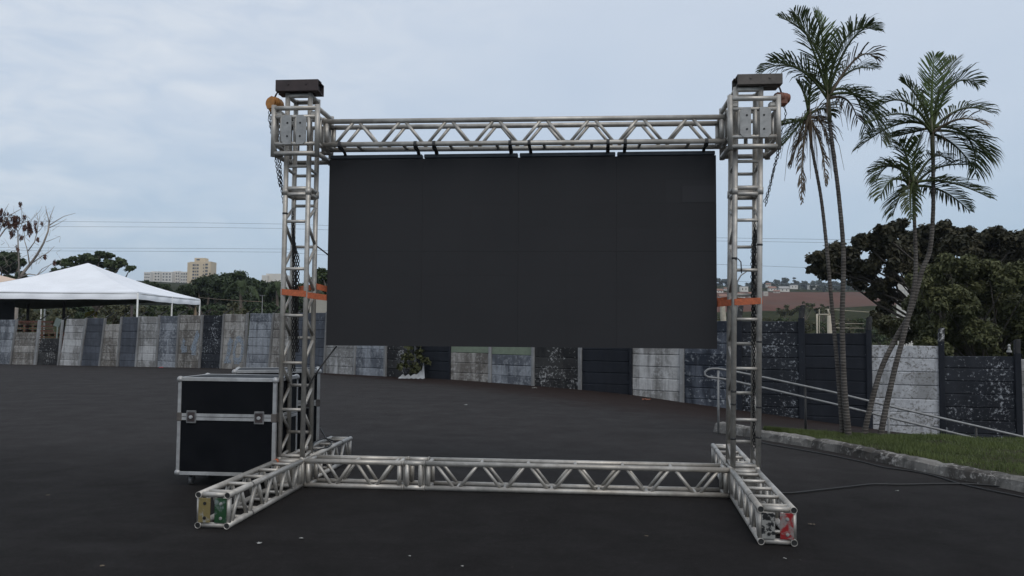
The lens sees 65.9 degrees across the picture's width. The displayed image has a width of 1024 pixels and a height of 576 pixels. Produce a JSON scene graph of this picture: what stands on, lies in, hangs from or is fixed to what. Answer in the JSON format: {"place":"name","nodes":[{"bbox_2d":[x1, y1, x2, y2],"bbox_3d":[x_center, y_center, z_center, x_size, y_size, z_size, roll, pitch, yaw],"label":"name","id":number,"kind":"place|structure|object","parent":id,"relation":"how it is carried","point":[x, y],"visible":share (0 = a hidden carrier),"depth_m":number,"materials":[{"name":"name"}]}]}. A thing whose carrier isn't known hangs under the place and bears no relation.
{"place":"outdoors","nodes":[
{"label":"outdoors","id":0,"kind":"place"},
{"bbox_2d":[17,281,992,358],"bbox_3d":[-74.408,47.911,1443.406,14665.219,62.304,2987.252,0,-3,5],"label":"terrain","id":1,"kind":"structure","parent":0,"point":[854,300],"depth_m":333.94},
{"bbox_2d":[0,251,26,278],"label":"dark tree","id":2,"kind":"object","parent":1,"relation":"on","point":[8,271],"visible":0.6,"depth_m":77.67,"materials":[{"name":"green plant"}]},
{"bbox_2d":[0,275,41,345],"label":"canopy tent","id":3,"kind":"object","parent":1,"relation":"on","point":[3,278],"visible":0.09,"depth_m":67.05,"materials":[{"name":"beige fabric"}]},
{"bbox_2d":[26,304,29,332],"bbox_3d":[-30.649,3.106,49.894,0.266,4.708,0.280,0,-3,5],"label":"dark post","id":4,"kind":"object","parent":1,"relation":"on","point":[27,312],"depth_m":49.91,"materials":[{"name":"metal"}]},
{"bbox_2d":[18,308,42,332],"bbox_3d":[-40.060,3.775,64.735,3.719,5.449,1.784,-2,-4,37],"label":"bush","id":5,"kind":"object","parent":1,"relation":"on","point":[33,315],"visible":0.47,"depth_m":64.37,"materials":[{"name":"green plant"}]},
{"bbox_2d":[17,321,52,360],"bbox_3d":[-25.694,2.938,42.394,1.544,2.348,1.000,0,-3,0],"label":"pallet stack","id":6,"kind":"object","parent":1,"relation":"on","point":[24,331],"visible":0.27,"depth_m":42.20,"materials":[{"name":"brown wood"}]},
{"bbox_2d":[0,202,74,327],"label":"bare tree","id":7,"kind":"object","parent":1,"relation":"on","point":[15,223],"visible":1,"depth_m":58.20,"materials":[{"name":"brown plant"}]},
{"bbox_2d":[41,332,63,357],"bbox_3d":[-23.845,3.195,41.380,1.158,1.715,1.000,0,-3,0],"label":"pallet stack","id":8,"kind":"object","parent":1,"relation":"on","point":[52,337],"visible":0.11,"depth_m":40.97,"materials":[{"name":"brown wood"}]},
{"bbox_2d":[54,318,60,337],"bbox_3d":[-23.288,2.672,40.406,0.433,2.306,0.060,0,-3,5],"label":"tilted board","id":9,"kind":"object","parent":1,"relation":"on","point":[57,322],"visible":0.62,"depth_m":40.44,"materials":[{"name":"grey"}]},
{"bbox_2d":[46,308,76,336],"bbox_3d":[-35.614,3.880,62.195,1.969,5.207,2.965,3,-4,-37],"label":"bush","id":10,"kind":"object","parent":1,"relation":"on","point":[55,311],"visible":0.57,"depth_m":61.91,"materials":[{"name":"green plant"}]},
{"bbox_2d":[61,301,65,350],"bbox_3d":[-27.813,3.067,48.896,0.266,4.693,0.280,0,-3,5],"label":"dark post","id":11,"kind":"object","parent":1,"relation":"on","point":[63,309],"depth_m":48.91,"materials":[{"name":"metal"}]},
{"bbox_2d":[66,307,94,318],"bbox_3d":[-35.533,3.821,64.848,2.351,5.429,2.390,0,-3,5],"label":"bush","id":12,"kind":"object","parent":1,"relation":"on","point":[83,310],"visible":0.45,"depth_m":64.69,"materials":[{"name":"green plant"}]},
{"bbox_2d":[85,310,96,317],"bbox_3d":[-25.199,3.280,47.046,0.797,3.894,0.454,0,-3,5],"label":"flowering bush","id":13,"kind":"object","parent":1,"relation":"on","point":[87,314],"visible":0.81,"depth_m":47.12,"materials":[{"name":"plant"}]},
{"bbox_2d":[49,251,136,317],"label":"umbrella tree","id":14,"kind":"object","parent":1,"relation":"on","point":[111,265],"visible":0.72,"depth_m":84.21,"materials":[{"name":"green plant"}]},
{"bbox_2d":[0,263,199,338],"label":"canopy tent","id":15,"kind":"object","parent":1,"relation":"on","point":[87,281],"visible":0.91,"depth_m":46.68,"materials":[{"name":"white fabric"}]},
{"bbox_2d":[0,302,14,319],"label":"dark curtain","id":16,"kind":"object","parent":15,"relation":"hanging from","point":[7,310],"depth_m":46.99,"materials":[{"name":"black fabric"}]},
{"bbox_2d":[0,299,156,308],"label":"shade net","id":17,"kind":"object","parent":15,"relation":"hanging from","point":[41,303],"visible":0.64,"depth_m":51.41,"materials":[{"name":"fabric"}]},
{"bbox_2d":[97,305,124,323],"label":"bush","id":18,"kind":"object","parent":1,"relation":"on","point":[113,319],"visible":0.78,"depth_m":68.39,"materials":[{"name":"green plant"}]},
{"bbox_2d":[130,305,132,316],"bbox_3d":[-27.941,3.803,57.869,0.266,5.219,0.280,0,-3,5],"label":"dark post","id":19,"kind":"object","parent":1,"relation":"on","point":[131,311],"depth_m":57.91,"materials":[{"name":"metal"}]},
{"bbox_2d":[115,305,148,316],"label":"bush","id":20,"kind":"object","parent":1,"relation":"on","point":[141,310],"visible":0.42,"depth_m":67.88,"materials":[{"name":"green plant"}]},
{"bbox_2d":[144,272,153,280],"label":"apartment block","id":21,"kind":"structure","parent":1,"relation":"on","point":[148,276],"depth_m":781.71,"materials":[{"name":"white concrete"}]},
{"bbox_2d":[151,271,161,281],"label":"apartment block","id":22,"kind":"structure","parent":1,"relation":"on","point":[157,276],"depth_m":788.62,"materials":[{"name":"white concrete"}]},
{"bbox_2d":[144,305,170,316],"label":"bush","id":23,"kind":"object","parent":1,"relation":"on","point":[152,308],"visible":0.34,"depth_m":70.62,"materials":[{"name":"green plant"}]},
{"bbox_2d":[161,272,174,282],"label":"apartment block","id":24,"kind":"structure","parent":1,"relation":"on","point":[167,276],"depth_m":787.55,"materials":[{"name":"white concrete"}]},
{"bbox_2d":[173,271,181,282],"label":"apartment block","id":25,"kind":"structure","parent":1,"relation":"on","point":[177,276],"depth_m":794.54,"materials":[{"name":"white concrete"}]},
{"bbox_2d":[167,305,193,315],"bbox_3d":[-25.757,3.822,61.249,2.227,5.374,1.714,2,-3,-21],"label":"bush","id":26,"kind":"object","parent":1,"relation":"on","point":[180,308],"visible":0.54,"depth_m":61.38,"materials":[{"name":"green plant"}]},
{"bbox_2d":[180,272,186,282],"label":"apartment block","id":27,"kind":"structure","parent":1,"relation":"on","point":[183,277],"depth_m":793.48,"materials":[{"name":"white concrete"}]},
{"bbox_2d":[142,269,259,314],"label":"domed tree","id":28,"kind":"object","parent":1,"relation":"on","point":[212,286],"visible":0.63,"depth_m":90.49,"materials":[{"name":"green plant"}]},
{"bbox_2d":[187,258,216,282],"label":"tower block","id":29,"kind":"structure","parent":1,"relation":"on","point":[197,267],"depth_m":781.94,"materials":[{"name":"beige concrete"}]},
{"bbox_2d":[196,302,226,314],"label":"bush","id":30,"kind":"object","parent":1,"relation":"on","point":[213,306],"visible":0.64,"depth_m":65.35,"materials":[{"name":"green plant"}]},
{"bbox_2d":[222,301,248,314],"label":"bush","id":31,"kind":"object","parent":1,"relation":"on","point":[234,305],"visible":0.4,"depth_m":68.60,"materials":[{"name":"green plant"}]},
{"bbox_2d":[220,279,260,313],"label":"palm tree","id":32,"kind":"object","parent":1,"relation":"on","point":[242,284],"visible":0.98,"depth_m":73.60,"materials":[{"name":"green plant"}]},
{"bbox_2d":[243,305,266,321],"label":"bush","id":33,"kind":"object","parent":1,"relation":"on","point":[257,309],"visible":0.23,"depth_m":70.23,"materials":[{"name":"green plant"}]},
{"bbox_2d":[258,301,286,313],"bbox_3d":[-18.552,3.799,61.935,2.577,5.589,2.798,0,-3,5],"label":"bush","id":34,"kind":"object","parent":1,"relation":"on","point":[272,308],"visible":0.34,"depth_m":62.48,"materials":[{"name":"green plant"}]},
{"bbox_2d":[263,280,288,306],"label":"palm tree","id":35,"kind":"object","parent":1,"relation":"on","point":[276,285],"visible":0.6,"depth_m":75.60,"materials":[{"name":"green plant"}]},
{"bbox_2d":[262,274,289,288],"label":"warehouse","id":36,"kind":"structure","parent":1,"relation":"on","point":[271,277],"depth_m":302.58,"materials":[{"name":"white concrete"}]},
{"bbox_2d":[243,280,309,321],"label":"domed tree","id":37,"kind":"object","parent":1,"relation":"on","point":[260,286],"visible":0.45,"depth_m":81.93,"materials":[{"name":"green plant"}]},
{"bbox_2d":[308,267,326,298],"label":"domed tree","id":38,"kind":"object","parent":1,"relation":"on","point":[321,276],"visible":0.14,"depth_m":65.12,"materials":[{"name":"green plant"}]},
{"bbox_2d":[309,299,326,312],"bbox_3d":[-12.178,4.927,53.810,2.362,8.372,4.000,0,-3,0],"label":"warehouse","id":39,"kind":"structure","parent":1,"relation":"on","point":[321,306],"depth_m":52.00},
{"bbox_2d":[36,226,833,242],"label":"overhead wire","id":40,"kind":"object","parent":1,"relation":"on","point":[321,229],"visible":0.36,"depth_m":120.02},
{"bbox_2d":[1,247,882,269],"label":"overhead wire","id":41,"kind":"object","parent":1,"relation":"on","point":[327,250],"visible":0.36,"depth_m":119.69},
{"bbox_2d":[0,250,895,286],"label":"overhead wire","id":42,"kind":"object","parent":1,"relation":"on","point":[319,254],"visible":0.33,"depth_m":120.32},
{"bbox_2d":[50,221,850,239],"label":"overhead wire","id":43,"kind":"object","parent":1,"relation":"on","point":[327,225],"visible":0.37,"depth_m":119.56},
{"bbox_2d":[717,278,726,286],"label":"hill tree","id":44,"kind":"object","parent":1,"relation":"on","point":[720,283],"visible":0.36,"depth_m":660.77,"materials":[{"name":"green plant"}]},
{"bbox_2d":[717,294,726,297],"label":"house","id":45,"kind":"structure","parent":1,"relation":"on","point":[721,295],"depth_m":370.83,"materials":[{"name":"paint"}]},
{"bbox_2d":[720,306,725,320],"bbox_3d":[16.030,3.666,59.896,0.463,5.843,0.480,0,-3,5],"label":"concrete pole","id":46,"kind":"object","parent":1,"relation":"on","point":[722,313],"visible":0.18,"depth_m":59.82,"materials":[{"name":"beige concrete"}]},
{"bbox_2d":[737,272,745,312],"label":"street lamp","id":47,"kind":"object","parent":1,"relation":"on","point":[737,287],"visible":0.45,"depth_m":70.06,"materials":[{"name":"grey metal"}]},
{"bbox_2d":[739,286,747,291],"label":"house","id":48,"kind":"structure","parent":1,"relation":"on","point":[743,288],"depth_m":466.78,"materials":[{"name":"white paint"}]},
{"bbox_2d":[762,318,773,320],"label":"scrub bush","id":49,"kind":"object","parent":1,"relation":"on","point":[766,319],"visible":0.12,"depth_m":115.41,"materials":[{"name":"green plant"}]},
{"bbox_2d":[764,281,777,287],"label":"hill tree","id":50,"kind":"object","parent":1,"relation":"on","point":[773,284],"visible":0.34,"depth_m":677.05,"materials":[{"name":"green plant"}]},
{"bbox_2d":[767,286,776,290],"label":"house","id":51,"kind":"structure","parent":1,"relation":"on","point":[770,288],"depth_m":507.02,"materials":[{"name":"paint"}]},
{"bbox_2d":[773,277,792,285],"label":"hill tree","id":52,"kind":"object","parent":1,"relation":"on","point":[784,281],"visible":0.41,"depth_m":702.30,"materials":[{"name":"green plant"}]},
{"bbox_2d":[777,286,789,291],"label":"house","id":53,"kind":"structure","parent":1,"relation":"on","point":[783,288],"depth_m":494.87,"materials":[{"name":"white paint"}]},
{"bbox_2d":[773,317,795,320],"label":"scrub bush","id":54,"kind":"object","parent":1,"relation":"on","point":[782,319],"visible":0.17,"depth_m":94.80,"materials":[{"name":"green plant"}]},
{"bbox_2d":[776,304,797,319],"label":"scrub bush","id":55,"kind":"object","parent":1,"relation":"on","point":[787,311],"visible":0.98,"depth_m":149.66,"materials":[{"name":"green plant"}]},
{"bbox_2d":[789,285,797,288],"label":"house","id":56,"kind":"structure","parent":1,"relation":"on","point":[793,286],"depth_m":621.17,"materials":[{"name":"white paint"}]},
{"bbox_2d":[788,280,809,288],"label":"hill tree","id":57,"kind":"object","parent":1,"relation":"on","point":[805,283],"visible":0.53,"depth_m":658.50,"materials":[{"name":"green plant"}]},
{"bbox_2d":[796,301,814,323],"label":"scrub bush","id":58,"kind":"object","parent":1,"relation":"on","point":[810,306],"visible":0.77,"depth_m":150.04,"materials":[{"name":"green plant"}]},
{"bbox_2d":[805,320,815,332],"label":"scrub bush","id":59,"kind":"object","parent":1,"relation":"on","point":[809,326],"visible":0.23,"depth_m":104.18,"materials":[{"name":"green plant"}]},
{"bbox_2d":[809,279,825,288],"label":"hill tree","id":60,"kind":"object","parent":1,"relation":"on","point":[817,282],"visible":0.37,"depth_m":675.52,"materials":[{"name":"green plant"}]},
{"bbox_2d":[813,304,829,329],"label":"scrub bush","id":61,"kind":"object","parent":1,"relation":"on","point":[816,310],"visible":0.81,"depth_m":150.42,"materials":[{"name":"green plant"}]},
{"bbox_2d":[811,321,838,332],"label":"scrub bush","id":62,"kind":"object","parent":1,"relation":"on","point":[822,324],"visible":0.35,"depth_m":117.71,"materials":[{"name":"green plant"}]},
{"bbox_2d":[823,281,838,289],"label":"hill tree","id":63,"kind":"object","parent":1,"relation":"on","point":[834,283],"visible":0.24,"depth_m":695.34,"materials":[{"name":"green plant"}]},
{"bbox_2d":[809,285,867,291],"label":"hedge","id":64,"kind":"object","parent":1,"relation":"on","point":[818,287],"visible":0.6,"depth_m":499.67,"materials":[{"name":"green plant"}]},
{"bbox_2d":[836,318,857,332],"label":"scrub bush","id":65,"kind":"object","parent":1,"relation":"on","point":[848,328],"visible":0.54,"depth_m":93.58,"materials":[{"name":"green plant"}]},
{"bbox_2d":[816,309,902,332],"bbox_3d":[15.464,2.755,32.592,1.076,3.655,17.274,-2,-4,36],"label":"pipe frame","id":66,"kind":"object","parent":1,"relation":"on","point":[829,327],"visible":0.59,"depth_m":25.96,"materials":[{"name":"metal"}]},
{"bbox_2d":[851,318,873,332],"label":"scrub bush","id":67,"kind":"object","parent":1,"relation":"on","point":[860,320],"visible":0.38,"depth_m":105.11,"materials":[{"name":"green plant"}]},
{"bbox_2d":[865,329,888,344],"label":"scrub bush","id":68,"kind":"object","parent":1,"relation":"on","point":[881,339],"visible":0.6,"depth_m":93.39,"materials":[{"name":"green plant"}]},
{"bbox_2d":[872,315,921,345],"bbox_3d":[12.350,2.683,25.239,1.595,3.657,1.445,0,-3,5],"label":"leafy shrub","id":69,"kind":"object","parent":1,"relation":"on","point":[886,325],"visible":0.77,"depth_m":25.27,"materials":[{"name":"green plant"}]},
{"bbox_2d":[896,284,912,345],"bbox_3d":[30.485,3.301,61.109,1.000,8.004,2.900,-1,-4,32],"label":"house","id":70,"kind":"structure","parent":1,"relation":"on","point":[903,290],"depth_m":60.07,"materials":[{"name":"white paint"}]},
{"bbox_2d":[805,217,1023,347],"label":"almond tree","id":71,"kind":"object","parent":1,"relation":"on","point":[891,242],"visible":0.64,"depth_m":32.69,"materials":[{"name":"green plant"}]},
{"bbox_2d":[894,252,1023,358],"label":"leafy tree","id":72,"kind":"object","parent":1,"relation":"on","point":[969,299],"visible":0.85,"depth_m":24.12,"materials":[{"name":"green plant"}]},
{"bbox_2d":[0,364,1023,575],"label":"asphalt lot","id":73,"kind":"structure","parent":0,"point":[91,482],"depth_m":7.34,"materials":[{"name":"black asphalt"}]},
{"bbox_2d":[174,373,299,483],"bbox_3d":[-2.863,1.468,8.280,1.068,1.109,0.664,0,-3,5],"label":"flight case","id":74,"kind":"object","parent":73,"relation":"on","point":[227,424],"visible":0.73,"depth_m":7.99,"materials":[{"name":"black laminate"}]},
{"bbox_2d":[232,366,321,451],"bbox_3d":[-2.899,1.542,9.744,1.039,1.114,0.664,1,-3,-15],"label":"flight case","id":75,"kind":"object","parent":73,"relation":"on","point":[264,371],"visible":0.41,"depth_m":9.55,"materials":[{"name":"black laminate"}]},
{"bbox_2d":[399,363,424,378],"bbox_3d":[-3.329,2.730,26.302,0.880,0.585,0.250,0,-3,0],"label":"plastic sheet","id":76,"kind":"object","parent":73,"relation":"on","point":[421,374],"visible":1,"depth_m":26.29,"materials":[{"name":"white plastic"}]},
{"bbox_2d":[396,346,430,374],"bbox_3d":[-3.270,2.466,26.488,1.164,1.545,0.813,0,-3,5],"label":"wall shrub","id":77,"kind":"object","parent":73,"relation":"on","point":[417,368],"visible":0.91,"depth_m":26.41,"materials":[{"name":"green plant"}]},
{"bbox_2d":[194,73,797,546],"bbox_3d":[0.081,-0.057,7.872,5.114,4.161,3.380,0,-3,5],"label":"truss frame","id":78,"kind":"object","parent":73,"relation":"on","point":[746,483],"visible":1,"depth_m":7.91,"materials":[{"name":"metal"}]},
{"bbox_2d":[266,92,299,371],"bbox_3d":[-2.413,-0.612,8.292,0.419,2.962,0.163,0,-3,15],"label":"chain hoist","id":79,"kind":"object","parent":78,"relation":"hanging from","point":[272,100],"visible":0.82,"depth_m":8.23,"materials":[{"name":"orange paint"}]},
{"bbox_2d":[280,284,326,300],"bbox_3d":[-2.132,0.039,8.215,0.464,0.182,0.346,0,-3,5],"label":"ratchet strap","id":80,"kind":"object","parent":78,"relation":"attached to","point":[301,293],"visible":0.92,"depth_m":8.10,"materials":[{"name":"orange fabric"}]},
{"bbox_2d":[313,427,335,451],"bbox_3d":[-2.182,1.761,9.236,0.251,0.061,1.754,1,-3,-10],"label":"power cable","id":81,"kind":"object","parent":78,"relation":"on","point":[329,440],"visible":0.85,"depth_m":9.12,"materials":[{"name":"black rubber"}]},
{"bbox_2d":[326,138,716,348],"bbox_3d":[0.058,-0.447,8.041,3.999,2.095,0.322,0,-3,5],"label":"led screen","id":82,"kind":"object","parent":78,"relation":"hanging from","point":[607,249],"visible":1,"depth_m":8.10,"materials":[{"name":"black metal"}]},
{"bbox_2d":[305,346,336,452],"bbox_3d":[-2.003,1.196,8.195,0.288,1.189,0.216,0,-3,15],"label":"power cable","id":83,"kind":"object","parent":82,"relation":"hanging from","point":[318,370],"visible":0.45,"depth_m":8.17,"materials":[{"name":"black rubber"}]},
{"bbox_2d":[717,297,762,306],"bbox_3d":[2.216,0.134,7.835,0.468,0.106,0.346,0,-3,5],"label":"ratchet strap","id":84,"kind":"object","parent":78,"relation":"attached to","point":[722,301],"visible":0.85,"depth_m":7.66,"materials":[{"name":"orange fabric"}]},
{"bbox_2d":[750,87,790,450],"bbox_3d":[2.557,-0.222,7.834,0.444,3.665,0.125,1,-3,-7],"label":"chain hoist","id":85,"kind":"object","parent":78,"relation":"hanging from","point":[785,99],"visible":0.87,"depth_m":7.79,"materials":[{"name":"red paint"}]},
{"bbox_2d":[0,305,1023,438],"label":"boundary wall","id":86,"kind":"structure","parent":73,"relation":"on","point":[986,391],"depth_m":22.34,"materials":[{"name":"grey concrete"}]},
{"bbox_2d":[1006,344,1011,352],"bbox_3d":[12.061,1.465,19.154,0.120,0.205,0.120,0,-3,5],"label":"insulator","id":87,"kind":"object","parent":86,"relation":"on","point":[1009,349],"visible":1,"depth_m":19.13,"materials":[{"name":"ceramic"}]},
{"bbox_2d":[704,368,1023,437],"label":"handrail","id":88,"kind":"object","parent":73,"relation":"on","point":[718,378],"visible":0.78,"depth_m":12.36,"materials":[{"name":"grey metal"}]},
{"bbox_2d":[713,422,1023,492],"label":"kerb","id":89,"kind":"structure","parent":73,"relation":"on","point":[1003,480],"depth_m":9.50,"materials":[{"name":"concrete"}]},
{"bbox_2d":[768,483,999,493],"bbox_3d":[3.871,2.042,7.946,3.063,0.018,0.979,0,-3,5],"label":"power cable","id":90,"kind":"object","parent":73,"relation":"on","point":[886,484],"visible":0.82,"depth_m":8.27,"materials":[{"name":"black rubber"}]},
{"bbox_2d":[745,438,1023,497],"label":"gutter","id":91,"kind":"object","parent":73,"relation":"on","point":[899,469],"visible":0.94,"depth_m":9.16,"materials":[{"name":"grey concrete"}]},
{"bbox_2d":[763,425,1023,475],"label":"grass","id":92,"kind":"structure","parent":73,"relation":"on","point":[918,443],"depth_m":10.19,"materials":[{"name":"green plant"}]},
{"bbox_2d":[776,72,843,433],"bbox_3d":[4.245,-0.401,11.362,1.149,5.530,0.545,1,-3,-19],"label":"palm tree","id":93,"kind":"object","parent":92,"relation":"on","point":[807,119],"visible":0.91,"depth_m":11.39,"materials":[{"name":"green plant"}]},
{"bbox_2d":[756,5,895,434],"bbox_3d":[4.517,-0.877,11.397,2.013,6.488,1.242,0,-3,5],"label":"palm tree","id":94,"kind":"object","parent":92,"relation":"on","point":[826,88],"visible":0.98,"depth_m":11.32,"materials":[{"name":"green plant"}]},
{"bbox_2d":[852,51,1004,433],"bbox_3d":[5.971,-0.560,11.233,2.155,5.861,1.399,0,-3,5],"label":"palm tree","id":95,"kind":"object","parent":92,"relation":"on","point":[929,124],"visible":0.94,"depth_m":11.34,"materials":[{"name":"green plant"}]},
{"bbox_2d":[863,131,997,434],"bbox_3d":[5.927,0.041,11.195,1.910,4.657,1.136,0,-3,5],"label":"palm tree","id":96,"kind":"object","parent":92,"relation":"on","point":[911,180],"visible":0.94,"depth_m":11.17,"materials":[{"name":"green plant"}]},
{"bbox_2d":[0,0,1023,288],"label":"sky","id":97,"kind":"structure","parent":0,"point":[125,117],"materials":[{"name":"blue"}]}
]}

